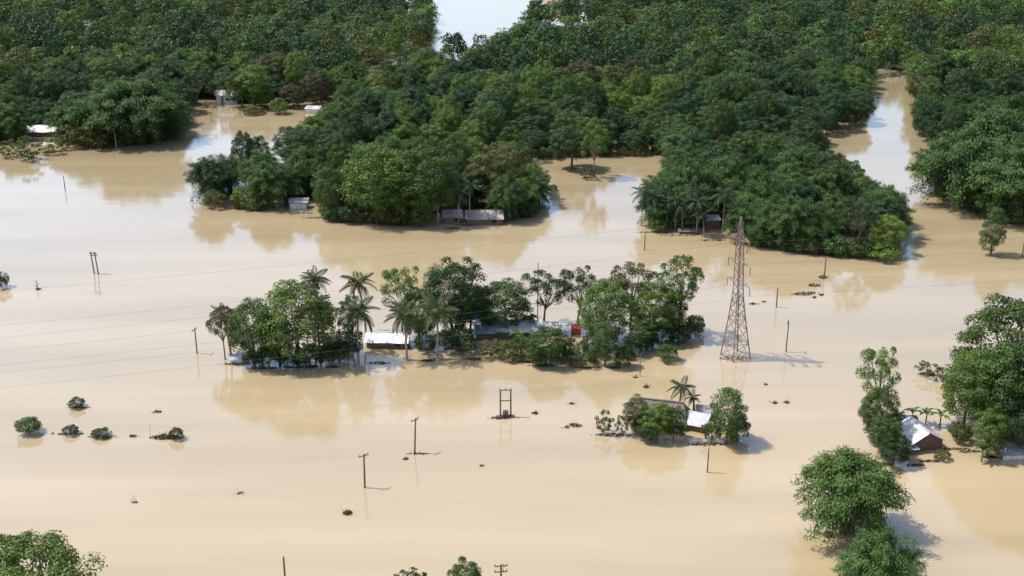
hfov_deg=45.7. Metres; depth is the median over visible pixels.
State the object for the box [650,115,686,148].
broadleaf tree
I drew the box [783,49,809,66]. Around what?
bamboo clump
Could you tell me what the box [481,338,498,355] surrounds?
shrub
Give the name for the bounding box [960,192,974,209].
shrub
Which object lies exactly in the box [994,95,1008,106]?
broadleaf tree
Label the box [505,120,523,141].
broadleaf tree
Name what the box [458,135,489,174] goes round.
broadleaf tree
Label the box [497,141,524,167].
broadleaf tree
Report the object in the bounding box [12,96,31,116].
broadleaf tree
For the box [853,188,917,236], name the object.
broadleaf tree
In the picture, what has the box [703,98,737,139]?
broadleaf tree
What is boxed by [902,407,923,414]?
banana plant
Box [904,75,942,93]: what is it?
broadleaf tree
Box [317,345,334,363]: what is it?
shrub
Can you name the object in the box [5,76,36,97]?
broadleaf tree
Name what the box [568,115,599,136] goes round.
broadleaf tree
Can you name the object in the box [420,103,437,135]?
bamboo clump
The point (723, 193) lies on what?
areca palm
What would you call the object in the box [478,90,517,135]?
broadleaf tree
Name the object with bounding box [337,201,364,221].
shrub
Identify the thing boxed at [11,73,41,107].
broadleaf tree
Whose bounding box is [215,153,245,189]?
bamboo clump
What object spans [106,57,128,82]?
bamboo clump
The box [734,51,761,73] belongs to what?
bamboo clump
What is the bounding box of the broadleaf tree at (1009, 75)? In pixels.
[985,69,1023,99]
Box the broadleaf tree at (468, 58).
[458,50,484,72]
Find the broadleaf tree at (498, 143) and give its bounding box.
[486,141,525,169]
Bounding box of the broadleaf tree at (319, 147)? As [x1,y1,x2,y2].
[313,135,352,168]
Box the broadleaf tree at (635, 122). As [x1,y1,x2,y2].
[610,115,641,132]
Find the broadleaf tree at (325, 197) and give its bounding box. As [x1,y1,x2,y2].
[311,167,351,213]
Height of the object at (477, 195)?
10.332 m
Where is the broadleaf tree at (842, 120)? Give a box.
[828,95,853,124]
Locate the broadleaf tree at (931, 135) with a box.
[924,120,946,139]
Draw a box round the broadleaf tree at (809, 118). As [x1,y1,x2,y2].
[787,115,814,135]
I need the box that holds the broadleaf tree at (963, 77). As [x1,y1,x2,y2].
[944,67,980,104]
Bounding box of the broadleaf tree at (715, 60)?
[700,51,724,76]
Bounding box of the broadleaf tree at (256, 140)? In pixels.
[245,135,271,157]
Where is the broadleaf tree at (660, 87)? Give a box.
[647,79,678,106]
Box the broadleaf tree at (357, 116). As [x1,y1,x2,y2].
[330,107,371,143]
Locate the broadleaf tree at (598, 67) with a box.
[580,62,602,80]
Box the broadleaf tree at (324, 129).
[320,121,350,136]
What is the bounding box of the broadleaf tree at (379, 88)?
[370,85,389,94]
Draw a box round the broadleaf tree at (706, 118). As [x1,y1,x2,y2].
[702,99,734,132]
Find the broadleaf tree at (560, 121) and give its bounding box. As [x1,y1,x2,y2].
[549,109,588,148]
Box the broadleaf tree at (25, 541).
[0,529,107,575]
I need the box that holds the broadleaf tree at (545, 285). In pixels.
[517,269,570,320]
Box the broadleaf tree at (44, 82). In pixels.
[28,71,76,105]
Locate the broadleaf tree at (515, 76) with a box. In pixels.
[510,70,534,86]
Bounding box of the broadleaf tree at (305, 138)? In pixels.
[278,129,325,164]
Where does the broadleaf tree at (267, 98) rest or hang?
on the flood water
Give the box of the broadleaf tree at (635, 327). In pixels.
[627,318,655,346]
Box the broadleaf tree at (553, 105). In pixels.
[551,99,571,121]
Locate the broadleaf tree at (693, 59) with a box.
[676,56,700,76]
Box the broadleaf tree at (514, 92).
[479,78,522,118]
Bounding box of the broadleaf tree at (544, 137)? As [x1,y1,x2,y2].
[519,129,550,152]
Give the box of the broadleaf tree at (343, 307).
[337,295,364,350]
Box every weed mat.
[51,430,82,434]
[149,422,180,439]
[248,365,277,368]
[325,363,342,367]
[341,509,352,515]
[367,359,389,364]
[462,356,479,360]
[490,415,513,419]
[526,364,553,366]
[569,421,581,426]
[575,366,602,368]
[591,433,634,436]
[688,442,730,445]
[719,355,751,360]
[792,291,815,295]
[907,463,924,465]
[919,459,943,462]
[941,446,970,450]
[956,449,981,452]
[983,454,998,457]
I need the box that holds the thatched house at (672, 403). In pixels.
[632,397,690,428]
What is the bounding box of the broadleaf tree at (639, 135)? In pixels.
[616,130,653,152]
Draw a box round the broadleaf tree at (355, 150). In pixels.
[348,144,374,181]
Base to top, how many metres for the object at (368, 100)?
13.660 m
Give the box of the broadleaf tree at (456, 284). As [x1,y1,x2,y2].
[420,256,488,329]
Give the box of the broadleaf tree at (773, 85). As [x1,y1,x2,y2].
[753,78,778,92]
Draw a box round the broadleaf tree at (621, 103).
[609,92,630,110]
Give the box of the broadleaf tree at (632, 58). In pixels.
[621,55,649,79]
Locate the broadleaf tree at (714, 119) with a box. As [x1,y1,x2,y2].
[704,111,731,145]
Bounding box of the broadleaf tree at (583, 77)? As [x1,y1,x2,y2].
[571,71,595,100]
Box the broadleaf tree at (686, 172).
[666,157,721,216]
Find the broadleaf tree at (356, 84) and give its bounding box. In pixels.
[333,79,364,97]
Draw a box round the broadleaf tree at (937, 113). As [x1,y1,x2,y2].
[913,98,943,140]
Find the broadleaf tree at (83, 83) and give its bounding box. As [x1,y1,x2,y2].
[60,74,94,98]
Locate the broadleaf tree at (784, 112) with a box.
[750,107,790,132]
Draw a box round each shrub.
[0,139,20,157]
[0,271,9,287]
[11,136,40,159]
[13,416,42,432]
[37,137,61,153]
[53,125,78,148]
[61,424,78,434]
[64,121,94,146]
[66,396,85,408]
[79,133,99,146]
[87,126,107,148]
[90,427,111,438]
[93,130,112,145]
[113,135,124,145]
[132,131,148,144]
[149,130,165,140]
[162,128,175,138]
[167,427,184,439]
[203,188,228,207]
[229,184,263,206]
[229,194,246,207]
[239,105,263,114]
[241,351,262,365]
[249,198,265,209]
[255,347,278,368]
[269,97,288,113]
[275,352,298,367]
[293,344,325,366]
[317,203,341,219]
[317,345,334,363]
[325,205,343,219]
[329,340,348,361]
[334,324,363,358]
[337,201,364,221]
[348,202,371,221]
[368,210,385,223]
[393,567,426,575]
[395,207,419,224]
[410,213,427,225]
[413,332,435,351]
[434,328,459,348]
[446,324,474,345]
[449,333,477,351]
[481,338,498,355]
[492,340,522,361]
[508,333,531,358]
[511,201,533,216]
[514,197,538,215]
[519,197,541,210]
[526,344,547,364]
[534,146,552,158]
[545,339,567,358]
[562,337,580,356]
[562,341,597,365]
[579,167,596,178]
[581,331,602,354]
[594,409,614,432]
[599,147,612,154]
[614,345,635,366]
[614,415,630,432]
[615,142,630,154]
[619,334,643,358]
[631,414,663,441]
[639,146,650,154]
[639,328,659,350]
[648,218,666,231]
[651,145,662,153]
[651,322,672,345]
[656,344,678,363]
[669,325,690,345]
[680,320,700,336]
[686,314,705,333]
[700,419,721,440]
[728,414,750,437]
[752,226,773,246]
[760,232,781,246]
[779,236,796,249]
[786,232,808,252]
[790,233,817,250]
[804,235,824,253]
[818,235,839,253]
[819,234,854,254]
[833,240,851,254]
[842,237,865,255]
[850,238,876,257]
[866,241,901,261]
[914,360,940,376]
[933,449,951,460]
[937,364,952,381]
[948,421,973,441]
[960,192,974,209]
[973,198,994,215]
[983,200,1006,218]
[1005,203,1023,222]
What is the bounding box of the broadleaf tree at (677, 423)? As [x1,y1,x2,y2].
[661,406,690,439]
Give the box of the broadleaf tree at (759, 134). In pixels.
[741,130,767,149]
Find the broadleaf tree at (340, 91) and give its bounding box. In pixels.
[332,83,353,101]
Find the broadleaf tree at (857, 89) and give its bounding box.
[848,85,871,110]
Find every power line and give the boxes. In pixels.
[1,250,1010,350]
[3,238,1015,337]
[3,268,1017,372]
[3,280,1013,387]
[4,261,1010,364]
[9,202,1023,290]
[9,229,1010,324]
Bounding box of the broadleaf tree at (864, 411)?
[857,384,901,438]
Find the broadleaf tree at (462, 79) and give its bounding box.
[449,73,470,95]
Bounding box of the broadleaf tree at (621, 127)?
[599,111,627,145]
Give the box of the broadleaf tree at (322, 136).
[319,132,340,159]
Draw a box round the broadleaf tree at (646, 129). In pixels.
[638,112,663,150]
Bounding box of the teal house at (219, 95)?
[214,90,240,104]
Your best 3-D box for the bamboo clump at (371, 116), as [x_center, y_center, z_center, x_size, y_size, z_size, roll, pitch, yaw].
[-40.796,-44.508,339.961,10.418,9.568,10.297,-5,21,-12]
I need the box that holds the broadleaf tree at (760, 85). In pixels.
[734,78,774,102]
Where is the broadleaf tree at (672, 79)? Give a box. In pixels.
[663,77,684,96]
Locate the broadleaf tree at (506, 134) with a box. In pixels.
[495,125,525,146]
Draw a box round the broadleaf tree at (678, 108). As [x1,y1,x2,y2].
[654,101,685,127]
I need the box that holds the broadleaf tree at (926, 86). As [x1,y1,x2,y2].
[917,77,945,101]
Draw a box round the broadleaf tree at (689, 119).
[668,112,701,130]
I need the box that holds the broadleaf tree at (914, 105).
[909,95,927,117]
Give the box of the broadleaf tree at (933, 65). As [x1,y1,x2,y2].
[915,62,940,79]
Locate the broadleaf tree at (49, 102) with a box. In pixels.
[26,98,56,110]
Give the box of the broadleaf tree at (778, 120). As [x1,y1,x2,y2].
[751,113,789,141]
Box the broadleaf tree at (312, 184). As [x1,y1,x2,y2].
[309,165,339,194]
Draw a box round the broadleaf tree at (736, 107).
[727,102,749,129]
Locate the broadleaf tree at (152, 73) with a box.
[130,71,164,82]
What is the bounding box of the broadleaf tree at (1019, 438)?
[993,387,1023,448]
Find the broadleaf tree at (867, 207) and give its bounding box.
[838,195,879,238]
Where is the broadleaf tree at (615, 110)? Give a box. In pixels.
[603,106,623,128]
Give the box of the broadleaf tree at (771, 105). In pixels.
[751,90,781,131]
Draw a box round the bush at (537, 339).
[522,325,567,364]
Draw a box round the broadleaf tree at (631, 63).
[624,58,646,83]
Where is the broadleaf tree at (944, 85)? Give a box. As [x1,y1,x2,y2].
[942,74,961,98]
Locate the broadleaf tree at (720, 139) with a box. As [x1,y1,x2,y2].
[712,135,734,148]
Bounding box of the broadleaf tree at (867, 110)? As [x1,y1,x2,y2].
[842,91,875,123]
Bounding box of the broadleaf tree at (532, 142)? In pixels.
[516,130,540,147]
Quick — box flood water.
[0,0,1023,575]
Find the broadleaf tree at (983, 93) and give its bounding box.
[971,89,995,103]
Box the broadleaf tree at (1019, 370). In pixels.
[1000,332,1023,411]
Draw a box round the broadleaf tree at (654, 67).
[647,64,668,78]
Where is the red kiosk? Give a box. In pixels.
[571,324,580,334]
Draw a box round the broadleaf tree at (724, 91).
[708,82,735,105]
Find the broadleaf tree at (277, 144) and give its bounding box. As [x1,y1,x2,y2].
[270,126,308,155]
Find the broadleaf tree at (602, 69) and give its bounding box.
[594,65,628,86]
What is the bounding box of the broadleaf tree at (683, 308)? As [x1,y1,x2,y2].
[661,288,688,337]
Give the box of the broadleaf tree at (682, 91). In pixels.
[671,84,696,103]
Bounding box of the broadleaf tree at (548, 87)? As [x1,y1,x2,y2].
[538,81,566,105]
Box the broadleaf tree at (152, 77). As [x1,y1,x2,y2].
[136,71,170,83]
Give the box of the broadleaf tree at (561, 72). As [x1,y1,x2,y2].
[539,66,571,99]
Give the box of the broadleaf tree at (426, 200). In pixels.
[393,143,463,221]
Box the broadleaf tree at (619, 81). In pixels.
[603,74,629,86]
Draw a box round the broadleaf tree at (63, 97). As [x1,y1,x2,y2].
[51,90,91,111]
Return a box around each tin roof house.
[26,125,55,136]
[364,331,409,348]
[440,209,462,223]
[465,209,503,224]
[491,320,538,338]
[542,321,568,335]
[543,0,561,10]
[898,415,944,450]
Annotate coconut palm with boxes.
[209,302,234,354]
[247,305,268,361]
[293,293,338,365]
[298,265,332,343]
[337,295,380,360]
[339,271,377,333]
[383,299,422,360]
[412,290,459,358]
[666,375,695,403]
[684,389,700,410]
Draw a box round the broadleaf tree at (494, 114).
[466,100,506,152]
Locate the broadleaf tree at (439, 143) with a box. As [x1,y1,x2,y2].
[436,139,461,165]
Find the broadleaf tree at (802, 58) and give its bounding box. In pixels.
[789,51,820,71]
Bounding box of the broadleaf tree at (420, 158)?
[409,147,432,180]
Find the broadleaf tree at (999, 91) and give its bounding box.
[994,81,1022,97]
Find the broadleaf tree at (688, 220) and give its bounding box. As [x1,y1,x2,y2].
[662,179,718,228]
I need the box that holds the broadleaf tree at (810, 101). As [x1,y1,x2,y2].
[803,96,827,122]
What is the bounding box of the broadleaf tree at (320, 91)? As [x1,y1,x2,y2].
[299,69,331,104]
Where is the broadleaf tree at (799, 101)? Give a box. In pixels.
[774,96,812,128]
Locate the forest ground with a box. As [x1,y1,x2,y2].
[0,0,1023,238]
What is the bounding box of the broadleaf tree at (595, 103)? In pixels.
[577,96,607,112]
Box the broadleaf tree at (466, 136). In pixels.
[441,130,468,170]
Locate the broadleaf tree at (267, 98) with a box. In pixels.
[252,84,275,108]
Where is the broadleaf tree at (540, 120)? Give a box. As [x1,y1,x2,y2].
[534,105,558,145]
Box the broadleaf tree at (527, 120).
[509,115,541,138]
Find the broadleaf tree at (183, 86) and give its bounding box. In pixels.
[168,81,198,106]
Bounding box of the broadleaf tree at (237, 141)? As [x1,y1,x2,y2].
[229,130,254,163]
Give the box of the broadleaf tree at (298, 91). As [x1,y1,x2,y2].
[277,84,306,106]
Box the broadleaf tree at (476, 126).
[458,119,489,152]
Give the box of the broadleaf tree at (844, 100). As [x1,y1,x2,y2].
[812,88,852,129]
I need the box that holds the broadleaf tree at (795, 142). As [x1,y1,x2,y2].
[778,137,815,166]
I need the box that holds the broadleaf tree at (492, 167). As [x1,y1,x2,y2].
[480,157,505,187]
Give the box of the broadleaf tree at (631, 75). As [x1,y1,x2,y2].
[624,69,651,87]
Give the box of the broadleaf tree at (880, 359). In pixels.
[854,346,901,417]
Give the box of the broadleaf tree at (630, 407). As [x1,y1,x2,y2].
[622,393,648,433]
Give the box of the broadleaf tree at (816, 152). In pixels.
[810,148,824,158]
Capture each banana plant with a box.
[466,342,476,353]
[509,329,529,338]
[523,313,539,324]
[892,411,907,418]
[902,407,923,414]
[919,407,933,423]
[929,409,950,426]
[972,443,993,461]
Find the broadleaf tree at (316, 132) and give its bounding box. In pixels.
[306,129,321,136]
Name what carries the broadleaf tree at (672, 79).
on the forest ground
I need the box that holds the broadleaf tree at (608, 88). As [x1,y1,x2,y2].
[584,80,623,94]
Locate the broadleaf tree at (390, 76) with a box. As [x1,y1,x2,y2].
[372,70,401,92]
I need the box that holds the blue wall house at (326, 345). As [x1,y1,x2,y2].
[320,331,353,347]
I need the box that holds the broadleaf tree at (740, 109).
[732,94,765,136]
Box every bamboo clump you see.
[0,59,19,94]
[0,92,25,114]
[0,102,35,142]
[0,115,5,139]
[7,62,21,92]
[18,61,46,76]
[22,100,54,124]
[24,68,41,94]
[40,54,75,76]
[42,67,69,90]
[43,56,72,74]
[43,103,79,143]
[58,78,145,147]
[62,118,86,141]
[64,59,93,82]
[81,48,113,62]
[85,56,104,68]
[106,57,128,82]
[108,78,196,145]
[110,120,135,141]
[122,52,148,80]
[140,44,165,61]
[141,52,164,69]
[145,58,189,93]
[155,115,186,137]
[165,50,191,64]
[166,47,197,58]
[170,77,194,99]
[172,47,197,60]
[174,60,194,84]
[180,99,194,124]
[182,155,234,202]
[188,47,222,76]
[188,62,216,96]
[201,164,238,193]
[204,71,252,97]
[214,64,241,90]
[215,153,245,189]
[217,54,227,69]
[223,54,243,68]
[230,51,252,71]
[231,150,277,193]
[242,148,284,166]
[243,52,276,86]
[245,160,296,209]
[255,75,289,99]
[275,164,309,200]
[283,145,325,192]
[293,114,330,137]
[302,64,322,88]
[312,69,336,99]
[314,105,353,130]
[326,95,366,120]
[329,68,354,91]
[330,119,359,153]
[335,59,368,89]
[336,141,368,163]
[346,85,384,105]
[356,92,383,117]
[358,112,374,126]
[360,135,408,169]
[361,78,386,86]
[365,107,402,142]
[366,70,392,93]
[367,180,415,226]
[372,132,405,153]
[374,91,397,106]
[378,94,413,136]
[387,87,406,97]
[388,120,427,143]
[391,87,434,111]
[393,62,429,83]
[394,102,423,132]
[395,52,411,67]
[395,57,408,67]
[398,67,427,89]
[400,54,430,74]
[403,136,429,164]
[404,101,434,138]
[410,48,438,57]
[415,51,434,69]
[415,84,437,96]
[420,73,439,88]
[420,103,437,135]
[422,94,439,105]
[423,53,454,78]
[427,98,439,106]
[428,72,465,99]
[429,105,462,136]
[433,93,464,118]
[436,57,480,77]
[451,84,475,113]
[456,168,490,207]
[458,113,476,130]
[461,71,486,80]
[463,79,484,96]
[469,75,490,88]
[484,32,516,71]
[484,65,506,85]
[485,170,528,220]
[506,51,534,74]
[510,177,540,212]
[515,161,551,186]
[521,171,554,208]
[633,191,674,226]
[640,177,672,217]
[641,171,672,189]
[655,157,681,177]
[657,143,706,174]
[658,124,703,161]
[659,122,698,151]
[663,157,701,171]
[689,39,719,61]
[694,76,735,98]
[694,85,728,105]
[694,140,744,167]
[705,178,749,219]
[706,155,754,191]
[715,152,752,175]
[722,202,767,243]
[725,67,747,80]
[733,170,786,207]
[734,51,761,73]
[743,149,780,177]
[744,165,771,189]
[755,176,784,193]
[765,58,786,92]
[766,170,811,190]
[767,141,826,179]
[769,57,794,68]
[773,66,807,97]
[778,177,822,207]
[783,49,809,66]
[787,68,805,74]
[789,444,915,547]
[796,203,841,250]
[801,68,820,104]
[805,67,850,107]
[805,159,861,201]
[806,58,847,77]
[808,50,849,71]
[814,194,859,234]
[817,62,840,76]
[820,43,846,62]
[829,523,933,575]
[841,65,875,95]
[846,80,871,96]
[848,65,872,84]
[849,171,875,182]
[850,58,877,78]
[851,188,896,230]
[854,176,882,206]
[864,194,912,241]
[867,183,909,206]
[903,52,929,74]
[905,54,926,75]
[908,139,952,196]
[919,97,947,132]
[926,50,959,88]
[938,104,976,132]
[941,99,966,109]
[945,55,970,78]
[949,107,981,132]
[958,72,995,101]
[963,184,1018,217]
[967,97,1002,112]
[983,104,1022,122]
[986,99,1006,107]
[1002,90,1023,116]
[1014,112,1023,132]
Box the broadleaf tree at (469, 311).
[448,283,492,333]
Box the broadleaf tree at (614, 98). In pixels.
[606,89,635,117]
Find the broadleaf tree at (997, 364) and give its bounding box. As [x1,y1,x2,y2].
[955,340,1023,441]
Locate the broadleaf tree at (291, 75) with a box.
[283,50,313,89]
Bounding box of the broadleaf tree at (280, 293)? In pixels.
[253,278,341,362]
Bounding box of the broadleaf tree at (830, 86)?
[814,81,847,106]
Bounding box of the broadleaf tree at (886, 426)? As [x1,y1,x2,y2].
[866,412,906,455]
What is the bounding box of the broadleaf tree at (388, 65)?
[376,59,396,78]
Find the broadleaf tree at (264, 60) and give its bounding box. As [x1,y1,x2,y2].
[253,51,297,81]
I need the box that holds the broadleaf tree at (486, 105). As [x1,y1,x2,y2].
[473,100,505,139]
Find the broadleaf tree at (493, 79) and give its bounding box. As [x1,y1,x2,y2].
[484,71,519,95]
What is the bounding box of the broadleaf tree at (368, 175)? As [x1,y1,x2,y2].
[354,161,390,202]
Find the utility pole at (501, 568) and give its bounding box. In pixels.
[494,563,507,575]
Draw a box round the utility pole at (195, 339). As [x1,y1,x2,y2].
[192,328,197,352]
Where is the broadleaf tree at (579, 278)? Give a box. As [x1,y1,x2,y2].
[556,265,597,323]
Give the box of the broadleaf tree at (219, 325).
[205,305,239,359]
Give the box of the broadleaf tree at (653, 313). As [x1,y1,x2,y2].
[629,278,684,338]
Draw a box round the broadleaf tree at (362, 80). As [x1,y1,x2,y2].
[357,76,371,88]
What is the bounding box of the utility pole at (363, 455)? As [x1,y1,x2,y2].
[358,453,368,487]
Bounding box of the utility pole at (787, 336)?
[785,320,788,351]
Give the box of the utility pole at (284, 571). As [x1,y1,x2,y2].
[283,556,285,575]
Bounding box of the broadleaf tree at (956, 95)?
[943,91,975,107]
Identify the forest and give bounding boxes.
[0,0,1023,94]
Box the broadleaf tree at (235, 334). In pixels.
[224,297,274,362]
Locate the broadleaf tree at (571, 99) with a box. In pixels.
[550,94,593,134]
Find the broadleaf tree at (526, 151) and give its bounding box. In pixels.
[505,140,536,175]
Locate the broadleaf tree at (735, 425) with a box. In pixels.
[709,387,748,444]
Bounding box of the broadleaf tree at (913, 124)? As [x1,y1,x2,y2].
[911,111,942,132]
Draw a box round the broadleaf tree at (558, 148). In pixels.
[549,123,594,168]
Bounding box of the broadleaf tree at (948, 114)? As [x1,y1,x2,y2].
[937,102,968,139]
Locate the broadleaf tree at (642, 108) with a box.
[624,104,653,130]
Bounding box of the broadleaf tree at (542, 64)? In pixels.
[532,59,553,79]
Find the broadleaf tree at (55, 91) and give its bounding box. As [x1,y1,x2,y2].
[44,79,71,100]
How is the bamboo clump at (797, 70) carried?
on the forest ground
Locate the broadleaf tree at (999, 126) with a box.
[951,104,1023,160]
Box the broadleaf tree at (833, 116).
[816,107,839,134]
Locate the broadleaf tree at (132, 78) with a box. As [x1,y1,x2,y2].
[121,75,147,88]
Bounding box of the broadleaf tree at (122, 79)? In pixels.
[95,71,130,90]
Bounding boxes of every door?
[447,218,451,223]
[504,333,508,338]
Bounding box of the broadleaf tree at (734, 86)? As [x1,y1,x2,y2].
[715,68,758,101]
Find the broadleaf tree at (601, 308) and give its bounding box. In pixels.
[576,278,639,340]
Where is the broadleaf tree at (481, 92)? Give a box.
[471,86,509,117]
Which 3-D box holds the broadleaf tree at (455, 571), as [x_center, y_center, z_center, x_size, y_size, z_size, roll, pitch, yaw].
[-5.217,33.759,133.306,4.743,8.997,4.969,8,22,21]
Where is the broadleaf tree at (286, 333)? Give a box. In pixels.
[259,320,295,366]
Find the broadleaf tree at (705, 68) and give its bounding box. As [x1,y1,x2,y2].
[693,59,716,81]
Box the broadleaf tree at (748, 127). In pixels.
[731,117,770,152]
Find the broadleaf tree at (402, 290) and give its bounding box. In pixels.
[380,266,421,331]
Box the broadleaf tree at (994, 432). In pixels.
[971,407,1010,457]
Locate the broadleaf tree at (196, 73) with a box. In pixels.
[179,69,212,103]
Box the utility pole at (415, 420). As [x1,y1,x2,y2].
[411,418,418,452]
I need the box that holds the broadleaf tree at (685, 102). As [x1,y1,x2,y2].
[675,92,706,125]
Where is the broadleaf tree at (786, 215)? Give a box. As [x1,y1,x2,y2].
[763,194,821,251]
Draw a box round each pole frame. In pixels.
[90,252,98,273]
[497,388,514,417]
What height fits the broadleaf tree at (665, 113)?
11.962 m
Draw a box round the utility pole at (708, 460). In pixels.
[707,448,709,472]
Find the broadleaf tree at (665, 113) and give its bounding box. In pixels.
[647,107,669,127]
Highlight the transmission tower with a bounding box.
[720,217,750,362]
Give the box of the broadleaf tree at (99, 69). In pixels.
[88,58,130,83]
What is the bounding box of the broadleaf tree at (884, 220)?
[868,214,910,253]
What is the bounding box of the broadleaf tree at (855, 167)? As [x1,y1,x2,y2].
[838,159,865,174]
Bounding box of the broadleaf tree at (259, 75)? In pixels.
[233,64,270,104]
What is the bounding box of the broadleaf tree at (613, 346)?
[591,319,620,365]
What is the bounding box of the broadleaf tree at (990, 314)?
[949,293,1023,400]
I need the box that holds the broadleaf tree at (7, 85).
[0,83,17,95]
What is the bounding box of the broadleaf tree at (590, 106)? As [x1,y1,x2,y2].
[580,102,598,131]
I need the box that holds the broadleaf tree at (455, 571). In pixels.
[447,556,480,575]
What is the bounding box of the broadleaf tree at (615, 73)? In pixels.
[595,64,627,92]
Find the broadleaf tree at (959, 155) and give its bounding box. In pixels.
[904,125,1004,213]
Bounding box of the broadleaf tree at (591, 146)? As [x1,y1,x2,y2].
[580,121,610,177]
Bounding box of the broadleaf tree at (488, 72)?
[472,68,498,85]
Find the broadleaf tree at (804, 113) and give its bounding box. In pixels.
[786,106,826,134]
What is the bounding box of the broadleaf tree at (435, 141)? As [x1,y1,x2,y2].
[423,137,445,190]
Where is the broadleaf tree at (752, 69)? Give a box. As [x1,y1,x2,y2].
[750,61,771,78]
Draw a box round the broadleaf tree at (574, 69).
[565,60,600,84]
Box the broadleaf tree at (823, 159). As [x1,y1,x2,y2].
[809,150,850,175]
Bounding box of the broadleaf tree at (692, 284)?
[655,254,704,335]
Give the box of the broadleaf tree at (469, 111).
[464,99,479,116]
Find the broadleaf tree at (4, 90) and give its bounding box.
[0,86,9,97]
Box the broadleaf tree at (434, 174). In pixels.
[425,165,463,208]
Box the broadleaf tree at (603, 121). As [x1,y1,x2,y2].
[590,118,617,153]
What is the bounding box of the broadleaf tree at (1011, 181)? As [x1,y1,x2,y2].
[960,138,1023,223]
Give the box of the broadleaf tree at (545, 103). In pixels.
[524,98,555,125]
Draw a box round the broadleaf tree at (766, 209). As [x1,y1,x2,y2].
[744,192,794,246]
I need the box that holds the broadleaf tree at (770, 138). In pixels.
[756,133,786,156]
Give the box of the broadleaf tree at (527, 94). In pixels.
[510,86,536,110]
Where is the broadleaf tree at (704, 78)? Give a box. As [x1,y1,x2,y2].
[681,75,710,88]
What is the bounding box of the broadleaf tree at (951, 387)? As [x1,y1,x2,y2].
[940,349,999,422]
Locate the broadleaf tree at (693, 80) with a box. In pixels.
[674,68,701,91]
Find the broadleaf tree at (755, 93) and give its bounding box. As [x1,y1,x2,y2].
[747,89,778,109]
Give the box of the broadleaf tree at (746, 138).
[726,131,763,164]
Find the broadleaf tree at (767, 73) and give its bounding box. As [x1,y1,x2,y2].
[750,65,775,83]
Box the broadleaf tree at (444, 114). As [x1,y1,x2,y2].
[435,107,461,137]
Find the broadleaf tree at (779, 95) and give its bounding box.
[773,91,795,109]
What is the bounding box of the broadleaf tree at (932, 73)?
[907,68,941,97]
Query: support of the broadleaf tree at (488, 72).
on the forest ground
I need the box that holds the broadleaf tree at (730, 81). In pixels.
[712,74,739,93]
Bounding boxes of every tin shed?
[228,351,246,361]
[288,197,308,208]
[304,105,320,113]
[474,324,496,339]
[678,227,698,233]
[684,410,710,432]
[696,404,716,419]
[704,214,720,229]
[895,415,918,419]
[899,445,919,453]
[995,444,1023,459]
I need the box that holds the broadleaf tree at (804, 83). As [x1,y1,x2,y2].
[792,72,817,99]
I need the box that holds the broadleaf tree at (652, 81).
[649,74,680,88]
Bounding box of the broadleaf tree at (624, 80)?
[620,76,643,93]
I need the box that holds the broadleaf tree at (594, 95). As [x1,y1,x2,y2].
[580,81,608,120]
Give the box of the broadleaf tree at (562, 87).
[549,77,582,111]
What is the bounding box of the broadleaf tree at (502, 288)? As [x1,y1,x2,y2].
[473,277,533,327]
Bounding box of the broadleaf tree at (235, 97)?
[225,72,253,107]
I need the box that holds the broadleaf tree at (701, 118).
[695,106,708,132]
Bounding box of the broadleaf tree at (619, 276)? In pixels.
[608,261,656,330]
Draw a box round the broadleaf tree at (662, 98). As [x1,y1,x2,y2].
[651,90,678,113]
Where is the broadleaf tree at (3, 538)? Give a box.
[0,533,24,575]
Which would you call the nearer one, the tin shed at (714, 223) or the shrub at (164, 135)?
the tin shed at (714, 223)
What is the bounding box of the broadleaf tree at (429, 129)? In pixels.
[414,122,451,145]
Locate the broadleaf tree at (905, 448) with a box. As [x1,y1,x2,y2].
[876,432,914,463]
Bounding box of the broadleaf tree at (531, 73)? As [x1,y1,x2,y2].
[516,64,552,100]
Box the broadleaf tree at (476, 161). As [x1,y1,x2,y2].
[464,145,526,205]
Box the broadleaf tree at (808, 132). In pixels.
[781,119,831,151]
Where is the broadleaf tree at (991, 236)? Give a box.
[979,206,1008,254]
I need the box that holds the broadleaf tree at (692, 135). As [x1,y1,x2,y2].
[677,128,715,151]
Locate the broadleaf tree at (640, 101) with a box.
[625,95,659,117]
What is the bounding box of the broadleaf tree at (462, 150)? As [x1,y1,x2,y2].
[442,130,472,181]
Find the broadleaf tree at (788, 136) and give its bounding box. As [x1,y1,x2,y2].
[781,130,815,142]
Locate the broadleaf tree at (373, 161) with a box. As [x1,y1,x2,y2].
[359,151,390,179]
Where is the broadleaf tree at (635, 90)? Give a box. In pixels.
[625,66,651,107]
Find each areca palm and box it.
[214,75,228,104]
[221,69,236,83]
[324,177,337,195]
[429,183,446,223]
[452,184,469,224]
[458,179,479,214]
[630,184,654,226]
[640,178,660,219]
[642,189,665,220]
[657,194,680,220]
[658,177,675,194]
[665,191,688,230]
[669,197,693,227]
[684,192,710,233]
[686,183,706,227]
[690,207,713,236]
[709,184,739,236]
[721,201,743,238]
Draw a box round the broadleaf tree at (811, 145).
[795,140,822,156]
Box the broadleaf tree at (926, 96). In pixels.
[915,93,938,104]
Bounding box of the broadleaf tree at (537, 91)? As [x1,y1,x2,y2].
[517,81,544,104]
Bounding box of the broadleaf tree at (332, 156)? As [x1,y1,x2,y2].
[323,141,358,197]
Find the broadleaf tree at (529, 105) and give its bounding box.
[508,97,541,130]
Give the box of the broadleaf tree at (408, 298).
[398,286,439,336]
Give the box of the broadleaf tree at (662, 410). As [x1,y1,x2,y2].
[638,402,674,437]
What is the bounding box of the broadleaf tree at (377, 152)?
[336,142,422,219]

